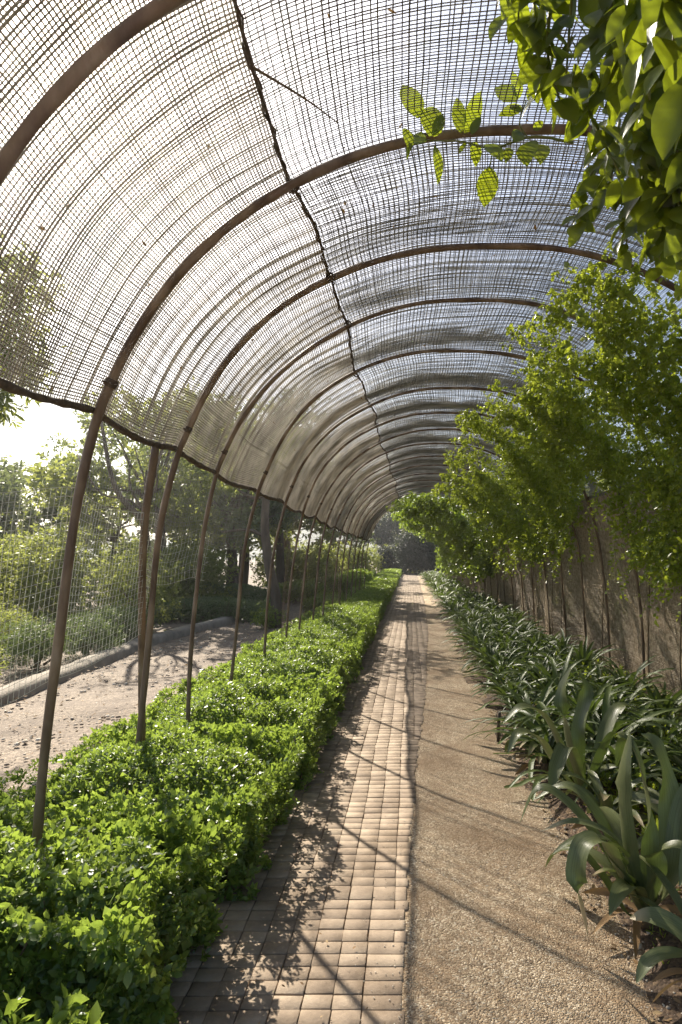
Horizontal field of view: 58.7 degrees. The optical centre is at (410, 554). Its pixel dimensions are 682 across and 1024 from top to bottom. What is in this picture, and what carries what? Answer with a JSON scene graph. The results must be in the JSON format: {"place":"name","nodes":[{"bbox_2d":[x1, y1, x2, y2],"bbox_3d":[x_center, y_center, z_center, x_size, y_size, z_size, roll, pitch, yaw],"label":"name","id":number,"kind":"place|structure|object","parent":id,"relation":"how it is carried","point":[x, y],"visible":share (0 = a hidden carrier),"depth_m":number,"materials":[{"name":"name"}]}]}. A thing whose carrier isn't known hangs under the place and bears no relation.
{"place":"outdoors","nodes":[
{"label":"outdoors","id":0,"kind":"place"},
{"bbox_2d":[0,487,158,707],"bbox_3d":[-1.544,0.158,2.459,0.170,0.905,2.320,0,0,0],"label":"wire fence","id":1,"kind":"object","parent":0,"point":[101,556],"visible":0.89,"depth_m":2.80,"materials":[{"name":"metal"}]},
{"bbox_2d":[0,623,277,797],"bbox_3d":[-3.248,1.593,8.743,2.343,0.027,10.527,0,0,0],"label":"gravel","id":2,"kind":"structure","parent":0,"point":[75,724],"depth_m":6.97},
{"bbox_2d":[0,605,304,995],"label":"dirt path","id":3,"kind":"structure","parent":0,"point":[124,704],"depth_m":6.75,"materials":[{"name":"soil"}]},
{"bbox_2d":[0,614,294,789],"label":"leaf litter","id":4,"kind":"object","parent":3,"relation":"on","point":[106,694],"visible":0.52,"depth_m":6.77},
{"bbox_2d":[138,447,159,773],"bbox_3d":[-1.547,0.498,3.500,0.081,2.210,0.534,0,0,-32],"label":"brace pole","id":5,"kind":"object","parent":3,"relation":"on","point":[150,478],"visible":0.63,"depth_m":3.45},
{"bbox_2d":[250,603,286,628],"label":"bush","id":6,"kind":"object","parent":3,"relation":"on","point":[262,619],"visible":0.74,"depth_m":13.04,"materials":[{"name":"green plant"}]},
{"bbox_2d":[193,636,361,721],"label":"hedge bush","id":7,"kind":"object","parent":3,"relation":"on","point":[303,661],"visible":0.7,"depth_m":6.40,"materials":[{"name":"green plant"}]},
{"bbox_2d":[18,527,400,559],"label":"hills","id":8,"kind":"structure","parent":0,"point":[257,552],"depth_m":232.58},
{"bbox_2d":[138,574,428,1023],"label":"brick path","id":9,"kind":"structure","parent":0,"point":[209,990],"depth_m":2.86,"materials":[{"name":"brick"}]},
{"bbox_2d":[0,560,679,686],"bbox_3d":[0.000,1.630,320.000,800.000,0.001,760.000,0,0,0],"label":"ground","id":10,"kind":"structure","parent":0,"point":[161,628],"depth_m":11.81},
{"bbox_2d":[0,514,40,627],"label":"tall bush","id":11,"kind":"object","parent":10,"relation":"on","point":[3,577],"visible":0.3,"depth_m":12.56,"materials":[{"name":"green plant"}]},
{"bbox_2d":[0,601,44,658],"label":"shrub","id":12,"kind":"object","parent":10,"relation":"on","point":[8,617],"visible":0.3,"depth_m":9.36,"materials":[{"name":"green plant"}]},
{"bbox_2d":[0,454,68,544],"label":"background tree","id":13,"kind":"object","parent":10,"relation":"on","point":[12,483],"visible":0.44,"depth_m":18.30,"materials":[{"name":"green plant"}]},
{"bbox_2d":[0,230,80,429],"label":"tree","id":14,"kind":"object","parent":10,"relation":"on","point":[6,407],"visible":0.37,"depth_m":8.17,"materials":[{"name":"green plant"}]},
{"bbox_2d":[0,611,92,670],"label":"shrub","id":15,"kind":"object","parent":10,"relation":"on","point":[33,641],"visible":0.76,"depth_m":8.39,"materials":[{"name":"green plant"}]},
{"bbox_2d":[0,526,96,614],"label":"understorey shrub","id":16,"kind":"object","parent":10,"relation":"on","point":[9,531],"visible":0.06,"depth_m":17.22,"materials":[{"name":"green plant"}]},
{"bbox_2d":[0,983,107,1023],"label":"hedge bush","id":17,"kind":"object","parent":10,"relation":"on","point":[72,1010],"visible":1,"depth_m":1.61,"materials":[{"name":"green plant"}]},
{"bbox_2d":[0,501,127,629],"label":"tall bush","id":18,"kind":"object","parent":10,"relation":"on","point":[36,562],"visible":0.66,"depth_m":12.35,"materials":[{"name":"green plant"}]},
{"bbox_2d":[52,608,129,658],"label":"shrub","id":19,"kind":"object","parent":10,"relation":"on","point":[96,631],"visible":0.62,"depth_m":9.47,"materials":[{"name":"green plant"}]},
{"bbox_2d":[0,0,188,184],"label":"tunnel hoop","id":20,"kind":"object","parent":10,"relation":"on","point":[77,73],"visible":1,"depth_m":1.62,"materials":[{"name":"metal"}]},
{"bbox_2d":[232,0,398,498],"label":"ridge rope","id":21,"kind":"object","parent":20,"relation":"attached to","point":[245,45],"visible":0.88,"depth_m":2.52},
{"bbox_2d":[237,0,681,530],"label":"shade net","id":22,"kind":"object","parent":20,"relation":"attached to","point":[411,382],"visible":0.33,"depth_m":3.28,"materials":[{"name":"fabric"}]},
{"bbox_2d":[446,534,498,601],"bbox_3d":[2.487,0.418,30.689,0.428,2.348,26.627,0,0,0],"label":"wall net","id":23,"kind":"object","parent":22,"relation":"hanging from","point":[466,581],"depth_m":20.23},
{"bbox_2d":[300,138,653,484],"bbox_3d":[0.456,-1.756,9.544,1.932,0.262,13.712,0,0,0],"label":"shade net","id":24,"kind":"object","parent":22,"relation":"on","point":[475,290],"visible":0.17,"depth_m":3.58,"materials":[{"name":"fabric"}]},
{"bbox_2d":[400,72,573,206],"bbox_3d":[0.320,-1.721,2.474,0.729,0.503,0.132,0,0,0],"label":"vine sprig","id":25,"kind":"object","parent":22,"relation":"on","point":[466,120],"visible":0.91,"depth_m":2.47,"materials":[{"name":"green plant"}]},
{"bbox_2d":[488,0,681,288],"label":"broadleaf vine","id":26,"kind":"object","parent":22,"relation":"hanging from","point":[638,80],"visible":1,"depth_m":1.58,"materials":[{"name":"green plant"}]},
{"bbox_2d":[495,476,681,706],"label":"wall net","id":27,"kind":"object","parent":22,"relation":"hanging from","point":[666,631],"depth_m":7.67,"materials":[{"name":"fabric"}]},
{"bbox_2d":[33,452,166,604],"bbox_3d":[-9.689,-0.767,19.348,4.157,4.954,4.125,0,0,-43],"label":"background tree","id":28,"kind":"object","parent":10,"relation":"on","point":[118,521],"visible":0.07,"depth_m":18.93,"materials":[{"name":"green plant"}]},
{"bbox_2d":[26,392,203,626],"bbox_3d":[-6.038,-0.819,12.509,3.707,5.045,1.594,0,0,14],"label":"tree","id":29,"kind":"object","parent":10,"relation":"on","point":[103,431],"visible":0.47,"depth_m":12.48,"materials":[{"name":"green plant"}]},
{"bbox_2d":[0,809,244,1023],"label":"hedge bush","id":30,"kind":"object","parent":10,"relation":"on","point":[111,917],"visible":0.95,"depth_m":2.02,"materials":[{"name":"green plant"}]},
{"bbox_2d":[0,615,247,705],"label":"kerb","id":31,"kind":"structure","parent":10,"relation":"on","point":[128,648],"depth_m":8.66,"materials":[{"name":"concrete"}]},
{"bbox_2d":[90,597,159,643],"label":"shrub","id":32,"kind":"object","parent":10,"relation":"on","point":[111,612],"visible":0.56,"depth_m":10.63,"materials":[{"name":"green plant"}]},
{"bbox_2d":[73,533,188,634],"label":"tall bush","id":33,"kind":"object","parent":10,"relation":"on","point":[135,591],"visible":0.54,"depth_m":11.79,"materials":[{"name":"green plant"}]},
{"bbox_2d":[21,375,262,573],"bbox_3d":[-7.418,-1.847,17.196,6.006,7.179,5.654,0,0,41],"label":"background tree","id":34,"kind":"object","parent":10,"relation":"on","point":[53,476],"visible":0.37,"depth_m":16.76,"materials":[{"name":"green plant"}]},
{"bbox_2d":[0,720,306,903],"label":"hedge bush","id":35,"kind":"object","parent":10,"relation":"on","point":[243,788],"visible":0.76,"depth_m":3.09,"materials":[{"name":"green plant"}]},
{"bbox_2d":[105,540,239,605],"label":"understorey shrub","id":36,"kind":"object","parent":10,"relation":"on","point":[188,585],"visible":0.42,"depth_m":16.54,"materials":[{"name":"green plant"}]},
{"bbox_2d":[154,596,270,623],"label":"hedge","id":37,"kind":"object","parent":10,"relation":"on","point":[225,605],"visible":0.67,"depth_m":14.33,"materials":[{"name":"green plant"}]},
{"bbox_2d":[101,676,338,791],"bbox_3d":[-1.384,1.338,4.768,1.519,0.716,1.638,0,0,0],"label":"hedge bush","id":38,"kind":"object","parent":10,"relation":"on","point":[278,704],"visible":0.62,"depth_m":4.51,"materials":[{"name":"green plant"}]},
{"bbox_2d":[169,582,281,609],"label":"hedge","id":39,"kind":"object","parent":10,"relation":"on","point":[255,594],"visible":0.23,"depth_m":17.35,"materials":[{"name":"green plant"}]},
{"bbox_2d":[139,395,317,587],"bbox_3d":[-6.003,-1.639,20.241,5.645,6.779,5.689,0,0,16],"label":"background tree","id":40,"kind":"object","parent":10,"relation":"on","point":[274,505],"visible":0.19,"depth_m":19.91,"materials":[{"name":"green plant"}]},
{"bbox_2d":[154,388,329,589],"bbox_3d":[-6.539,-2.386,24.142,7.002,8.343,6.947,0,0,-12],"label":"background tree","id":41,"kind":"object","parent":10,"relation":"on","point":[246,573],"visible":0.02,"depth_m":23.84,"materials":[{"name":"green plant"}]},
{"bbox_2d":[162,393,326,627],"bbox_3d":[-3.572,-1.042,13.619,3.724,5.487,2.164,0,0,-7],"label":"tree","id":42,"kind":"object","parent":10,"relation":"on","point":[275,594],"visible":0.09,"depth_m":13.23,"materials":[{"name":"green plant"}]},
{"bbox_2d":[220,418,355,585],"bbox_3d":[-4.728,-1.847,23.252,5.654,7.179,6.006,0,0,-18],"label":"background tree","id":43,"kind":"object","parent":10,"relation":"on","point":[280,568],"visible":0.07,"depth_m":22.61,"materials":[{"name":"green plant"}]},
{"bbox_2d":[250,544,341,587],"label":"understorey shrub","id":44,"kind":"object","parent":10,"relation":"on","point":[297,565],"visible":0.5,"depth_m":23.65,"materials":[{"name":"green plant"}]},
{"bbox_2d":[278,579,329,602],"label":"hedge","id":45,"kind":"object","parent":10,"relation":"on","point":[307,586],"visible":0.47,"depth_m":20.14,"materials":[{"name":"green plant"}]},
{"bbox_2d":[254,614,375,671],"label":"hedge bush","id":46,"kind":"object","parent":10,"relation":"on","point":[342,629],"visible":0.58,"depth_m":8.94,"materials":[{"name":"green plant"}]},
{"bbox_2d":[290,540,356,580],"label":"understorey shrub","id":47,"kind":"object","parent":10,"relation":"on","point":[334,556],"visible":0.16,"depth_m":32.50,"materials":[{"name":"green plant"}]},
{"bbox_2d":[32,124,627,846],"bbox_3d":[0.465,-0.093,2.585,4.213,3.487,0.103,0,0,0],"label":"tunnel hoop","id":48,"kind":"object","parent":10,"relation":"on","point":[194,258],"visible":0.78,"depth_m":2.58,"materials":[{"name":"metal"}]},
{"bbox_2d":[0,377,368,540],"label":"eave pole","id":49,"kind":"object","parent":48,"relation":"attached to","point":[10,387],"visible":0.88,"depth_m":2.86,"materials":[{"name":"metal"}]},
{"bbox_2d":[65,414,252,549],"bbox_3d":[-1.461,-0.335,3.948,0.181,0.598,2.726,0,0,0],"label":"side net","id":50,"kind":"object","parent":49,"relation":"hanging from","point":[156,498],"visible":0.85,"depth_m":3.41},
{"bbox_2d":[0,0,398,539],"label":"shade net","id":51,"kind":"object","parent":49,"relation":"attached to","point":[318,430],"visible":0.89,"depth_m":2.47,"materials":[{"name":"fabric"}]},
{"bbox_2d":[281,514,367,638],"bbox_3d":[-1.540,0.341,13.997,0.312,1.756,12.807,0,0,0],"label":"side net","id":52,"kind":"object","parent":49,"relation":"attached to","point":[319,571],"visible":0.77,"depth_m":10.46,"materials":[{"name":"metal"}]},
{"bbox_2d":[296,599,383,637],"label":"hedge bush","id":53,"kind":"object","parent":10,"relation":"on","point":[360,609],"visible":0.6,"depth_m":12.23,"materials":[{"name":"green plant"}]},
{"bbox_2d":[323,568,376,592],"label":"hedge","id":54,"kind":"object","parent":10,"relation":"on","point":[369,575],"visible":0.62,"depth_m":24.32,"materials":[{"name":"green plant"}]},
{"bbox_2d":[330,588,390,616],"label":"hedge bush","id":55,"kind":"object","parent":10,"relation":"on","point":[368,595],"visible":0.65,"depth_m":16.87,"materials":[{"name":"green plant"}]},
{"bbox_2d":[339,543,384,572],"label":"understorey shrub","id":56,"kind":"object","parent":10,"relation":"on","point":[371,557],"visible":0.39,"depth_m":41.59,"materials":[{"name":"green plant"}]},
{"bbox_2d":[352,578,396,598],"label":"hedge bush","id":57,"kind":"object","parent":10,"relation":"on","point":[384,584],"visible":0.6,"depth_m":22.67,"materials":[{"name":"green plant"}]},
{"bbox_2d":[361,511,403,547],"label":"background tree","id":58,"kind":"object","parent":10,"relation":"on","point":[384,528],"visible":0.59,"depth_m":59.11,"materials":[{"name":"green plant"}]},
{"bbox_2d":[376,543,405,573],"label":"evergreen bush","id":59,"kind":"object","parent":10,"relation":"on","point":[387,564],"visible":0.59,"depth_m":50.43,"materials":[{"name":"green plant"}]},
{"bbox_2d":[131,243,681,791],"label":"tunnel hoop","id":60,"kind":"object","parent":10,"relation":"on","point":[237,347],"visible":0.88,"depth_m":3.51,"materials":[{"name":"metal"}]},
{"bbox_2d":[392,529,433,574],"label":"evergreen bush","id":61,"kind":"object","parent":10,"relation":"on","point":[410,550],"visible":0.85,"depth_m":48.11,"materials":[{"name":"green plant"}]},
{"bbox_2d":[186,298,678,724],"bbox_3d":[0.486,-0.094,4.272,4.205,3.490,0.112,0,0,0],"label":"tunnel hoop","id":62,"kind":"object","parent":10,"relation":"on","point":[257,398],"visible":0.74,"depth_m":4.27,"materials":[{"name":"metal"}]},
{"bbox_2d":[331,465,535,625],"bbox_3d":[0.462,-0.088,12.184,4.209,3.478,0.101,0,0,0],"label":"tunnel hoop","id":63,"kind":"object","parent":10,"relation":"on","point":[359,497],"visible":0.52,"depth_m":12.17,"materials":[{"name":"metal"}]},
{"bbox_2d":[322,455,550,635],"bbox_3d":[0.467,-0.086,11.008,4.218,3.472,0.084,0,0,0],"label":"tunnel hoop","id":64,"kind":"object","parent":10,"relation":"on","point":[362,481],"visible":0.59,"depth_m":11.01,"materials":[{"name":"metal"}]},
{"bbox_2d":[312,443,566,637],"bbox_3d":[0.456,-0.086,9.780,4.214,3.472,0.100,0,0,0],"label":"tunnel hoop","id":65,"kind":"object","parent":10,"relation":"on","point":[352,475],"visible":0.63,"depth_m":9.77,"materials":[{"name":"metal"}]},
{"bbox_2d":[298,428,586,637],"bbox_3d":[0.468,-0.093,8.695,4.220,3.486,0.078,0,0,0],"label":"tunnel hoop","id":66,"kind":"object","parent":10,"relation":"on","point":[359,455],"visible":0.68,"depth_m":8.68,"materials":[{"name":"metal"}]},
{"bbox_2d":[285,411,611,668],"bbox_3d":[0.460,-0.087,7.626,4.196,3.477,0.122,0,0,0],"label":"tunnel hoop","id":67,"kind":"object","parent":10,"relation":"on","point":[337,452],"visible":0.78,"depth_m":7.63,"materials":[{"name":"metal"}]},
{"bbox_2d":[262,387,645,690],"bbox_3d":[0.461,-0.088,6.543,4.212,3.477,0.084,0,0,0],"label":"tunnel hoop","id":68,"kind":"object","parent":10,"relation":"on","point":[325,436],"visible":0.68,"depth_m":6.53,"materials":[{"name":"metal"}]},
{"bbox_2d":[229,349,680,683],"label":"tunnel hoop","id":69,"kind":"object","parent":10,"relation":"on","point":[306,407],"visible":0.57,"depth_m":5.32,"materials":[{"name":"metal"}]},
{"bbox_2d":[394,574,664,1023],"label":"gravel strip","id":70,"kind":"object","parent":10,"relation":"on","point":[498,941],"visible":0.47,"depth_m":2.73,"materials":[{"name":"gravel"}]},
{"bbox_2d":[411,642,681,1020],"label":"gravel","id":71,"kind":"structure","parent":70,"relation":"on","point":[628,957],"depth_m":2.85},
{"bbox_2d":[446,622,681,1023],"bbox_3d":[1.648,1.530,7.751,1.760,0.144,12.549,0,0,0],"label":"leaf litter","id":72,"kind":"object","parent":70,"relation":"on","point":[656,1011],"visible":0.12,"depth_m":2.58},
{"bbox_2d":[418,573,681,1023],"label":"planting bed","id":73,"kind":"object","parent":10,"relation":"on","point":[649,940],"visible":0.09,"depth_m":2.92,"materials":[{"name":"soil"}]},
{"bbox_2d":[399,523,463,582],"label":"climbing vine","id":74,"kind":"object","parent":73,"relation":"on","point":[439,538],"visible":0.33,"depth_m":29.26,"materials":[{"name":"green plant"}]},
{"bbox_2d":[397,516,474,583],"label":"climbing vine","id":75,"kind":"object","parent":73,"relation":"on","point":[455,546],"visible":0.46,"depth_m":24.55,"materials":[{"name":"green plant"}]},
{"bbox_2d":[391,503,485,583],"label":"climbing vine","id":76,"kind":"object","parent":73,"relation":"on","point":[466,549],"visible":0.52,"depth_m":20.84,"materials":[{"name":"green plant"}]},
{"bbox_2d":[385,491,495,593],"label":"climbing vine","id":77,"kind":"object","parent":73,"relation":"on","point":[435,506],"visible":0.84,"depth_m":17.64,"materials":[{"name":"green plant"}]},
{"bbox_2d":[429,482,503,601],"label":"climbing vine","id":78,"kind":"object","parent":73,"relation":"on","point":[477,520],"visible":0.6,"depth_m":16.09,"materials":[{"name":"green plant"}]},
{"bbox_2d":[445,476,520,610],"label":"climbing vine","id":79,"kind":"object","parent":73,"relation":"on","point":[465,495],"visible":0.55,"depth_m":14.14,"materials":[{"name":"green plant"}]},
{"bbox_2d":[451,637,519,668],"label":"strap plant","id":80,"kind":"object","parent":73,"relation":"on","point":[488,649],"visible":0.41,"depth_m":8.03,"materials":[{"name":"green plant"}]},
{"bbox_2d":[439,460,535,618],"bbox_3d":[1.585,-0.143,12.315,1.888,3.459,2.803,0,0,0],"label":"climbing vine","id":81,"kind":"object","parent":73,"relation":"on","point":[510,520],"visible":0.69,"depth_m":12.02,"materials":[{"name":"green plant"}]},
{"bbox_2d":[443,446,560,633],"bbox_3d":[1.581,-0.148,10.569,1.974,3.469,2.525,0,0,0],"label":"climbing vine","id":82,"kind":"object","parent":73,"relation":"on","point":[512,498],"visible":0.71,"depth_m":10.64,"materials":[{"name":"green plant"}]},
{"bbox_2d":[462,663,559,710],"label":"strap plant","id":83,"kind":"object","parent":73,"relation":"on","point":[497,687],"visible":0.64,"depth_m":6.09,"materials":[{"name":"green plant"}]},
{"bbox_2d":[461,676,573,744],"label":"strap plant","id":84,"kind":"object","parent":73,"relation":"on","point":[546,691],"visible":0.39,"depth_m":5.19,"materials":[{"name":"green plant"}]},
{"bbox_2d":[442,432,593,634],"bbox_3d":[1.582,-0.131,9.071,2.096,3.435,2.487,0,0,0],"label":"climbing vine","id":85,"kind":"object","parent":73,"relation":"on","point":[552,528],"visible":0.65,"depth_m":8.99,"materials":[{"name":"green plant"}]},
{"bbox_2d":[455,393,604,666],"bbox_3d":[1.493,-0.193,7.773,1.984,3.559,2.348,0,0,0],"label":"climbing vine","id":86,"kind":"object","parent":73,"relation":"on","point":[546,465],"visible":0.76,"depth_m":7.70,"materials":[{"name":"green plant"}]},
{"bbox_2d":[502,714,569,774],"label":"lily plant","id":87,"kind":"object","parent":73,"relation":"on","point":[532,745],"visible":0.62,"depth_m":4.34,"materials":[{"name":"green plant"}]},
{"bbox_2d":[463,698,616,782],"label":"strap plant","id":88,"kind":"object","parent":73,"relation":"on","point":[526,720],"visible":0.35,"depth_m":4.51,"materials":[{"name":"green plant"}]},
{"bbox_2d":[501,647,601,707],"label":"strap plant","id":89,"kind":"object","parent":73,"relation":"on","point":[543,669],"visible":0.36,"depth_m":6.01,"materials":[{"name":"green plant"}]},
{"bbox_2d":[480,369,651,690],"bbox_3d":[1.658,-0.147,6.556,1.654,3.468,2.024,0,0,0],"label":"climbing vine","id":90,"kind":"object","parent":73,"relation":"on","point":[540,422],"visible":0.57,"depth_m":6.29,"materials":[{"name":"green plant"}]},
{"bbox_2d":[504,727,631,802],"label":"strap plant","id":91,"kind":"object","parent":73,"relation":"on","point":[538,779],"visible":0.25,"depth_m":3.96,"materials":[{"name":"green plant"}]},
{"bbox_2d":[503,668,642,801],"bbox_3d":[1.039,1.132,3.624,0.627,0.876,1.222,0,0,37],"label":"lily plant","id":92,"kind":"object","parent":73,"relation":"on","point":[571,756],"visible":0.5,"depth_m":3.66,"materials":[{"name":"green plant"}]},
{"bbox_2d":[485,323,681,689],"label":"climbing vine","id":93,"kind":"object","parent":73,"relation":"on","point":[565,395],"visible":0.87,"depth_m":5.17,"materials":[{"name":"green plant"}]},
{"bbox_2d":[532,673,636,721],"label":"strap plant","id":94,"kind":"object","parent":73,"relation":"on","point":[597,702],"visible":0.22,"depth_m":4.98,"materials":[{"name":"green plant"}]},
{"bbox_2d":[490,645,681,964],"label":"ground cover","id":95,"kind":"object","parent":73,"relation":"on","point":[652,786],"visible":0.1,"depth_m":3.73,"materials":[{"name":"green plant"}]},
{"bbox_2d":[549,636,626,676],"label":"strap plant","id":96,"kind":"object","parent":73,"relation":"on","point":[586,653],"visible":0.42,"depth_m":7.37,"materials":[{"name":"green plant"}]},
{"bbox_2d":[535,770,661,835],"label":"lily plant","id":97,"kind":"object","parent":73,"relation":"on","point":[601,798],"visible":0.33,"depth_m":3.31,"materials":[{"name":"green plant"}]},
{"bbox_2d":[530,698,666,758],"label":"strap plant","id":98,"kind":"object","parent":73,"relation":"on","point":[596,716],"visible":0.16,"depth_m":4.36,"materials":[{"name":"green plant"}]},
{"bbox_2d":[518,242,681,625],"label":"climbing vine","id":99,"kind":"object","parent":73,"relation":"on","point":[608,324],"visible":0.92,"depth_m":4.02,"materials":[{"name":"green plant"}]},
{"bbox_2d":[520,685,681,772],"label":"strap plant","id":100,"kind":"object","parent":73,"relation":"on","point":[606,705],"visible":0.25,"depth_m":4.29,"materials":[{"name":"green plant"}]},
{"bbox_2d":[520,730,681,959],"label":"lily plant","id":101,"kind":"object","parent":73,"relation":"on","point":[630,871],"visible":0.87,"depth_m":2.53,"materials":[{"name":"green plant"}]},
{"bbox_2d":[558,736,681,818],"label":"strap plant","id":102,"kind":"object","parent":73,"relation":"on","point":[641,742],"visible":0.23,"depth_m":3.75,"materials":[{"name":"green plant"}]},
{"bbox_2d":[567,679,680,727],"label":"strap plant","id":103,"kind":"object","parent":73,"relation":"on","point":[631,696],"visible":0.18,"depth_m":5.20,"materials":[{"name":"green plant"}]},
{"bbox_2d":[592,654,674,696],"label":"strap plant","id":104,"kind":"object","parent":73,"relation":"on","point":[642,666],"visible":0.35,"depth_m":6.11,"materials":[{"name":"green plant"}]},
{"bbox_2d":[613,775,661,851],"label":"lily plant","id":105,"kind":"object","parent":73,"relation":"on","point":[653,794],"visible":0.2,"depth_m":3.24,"materials":[{"name":"green plant"}]},
{"bbox_2d":[619,843,681,1002],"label":"lily plant","id":106,"kind":"object","parent":73,"relation":"on","point":[657,915],"visible":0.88,"depth_m":2.17,"materials":[{"name":"green plant"}]},
{"bbox_2d":[622,674,681,719],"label":"strap plant","id":107,"kind":"object","parent":73,"relation":"on","point":[669,704],"visible":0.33,"depth_m":5.15,"materials":[{"name":"green plant"}]},
{"bbox_2d":[0,0,681,535],"label":"sky","id":108,"kind":"structure","parent":0,"point":[45,420],"materials":[{"name":"white"}]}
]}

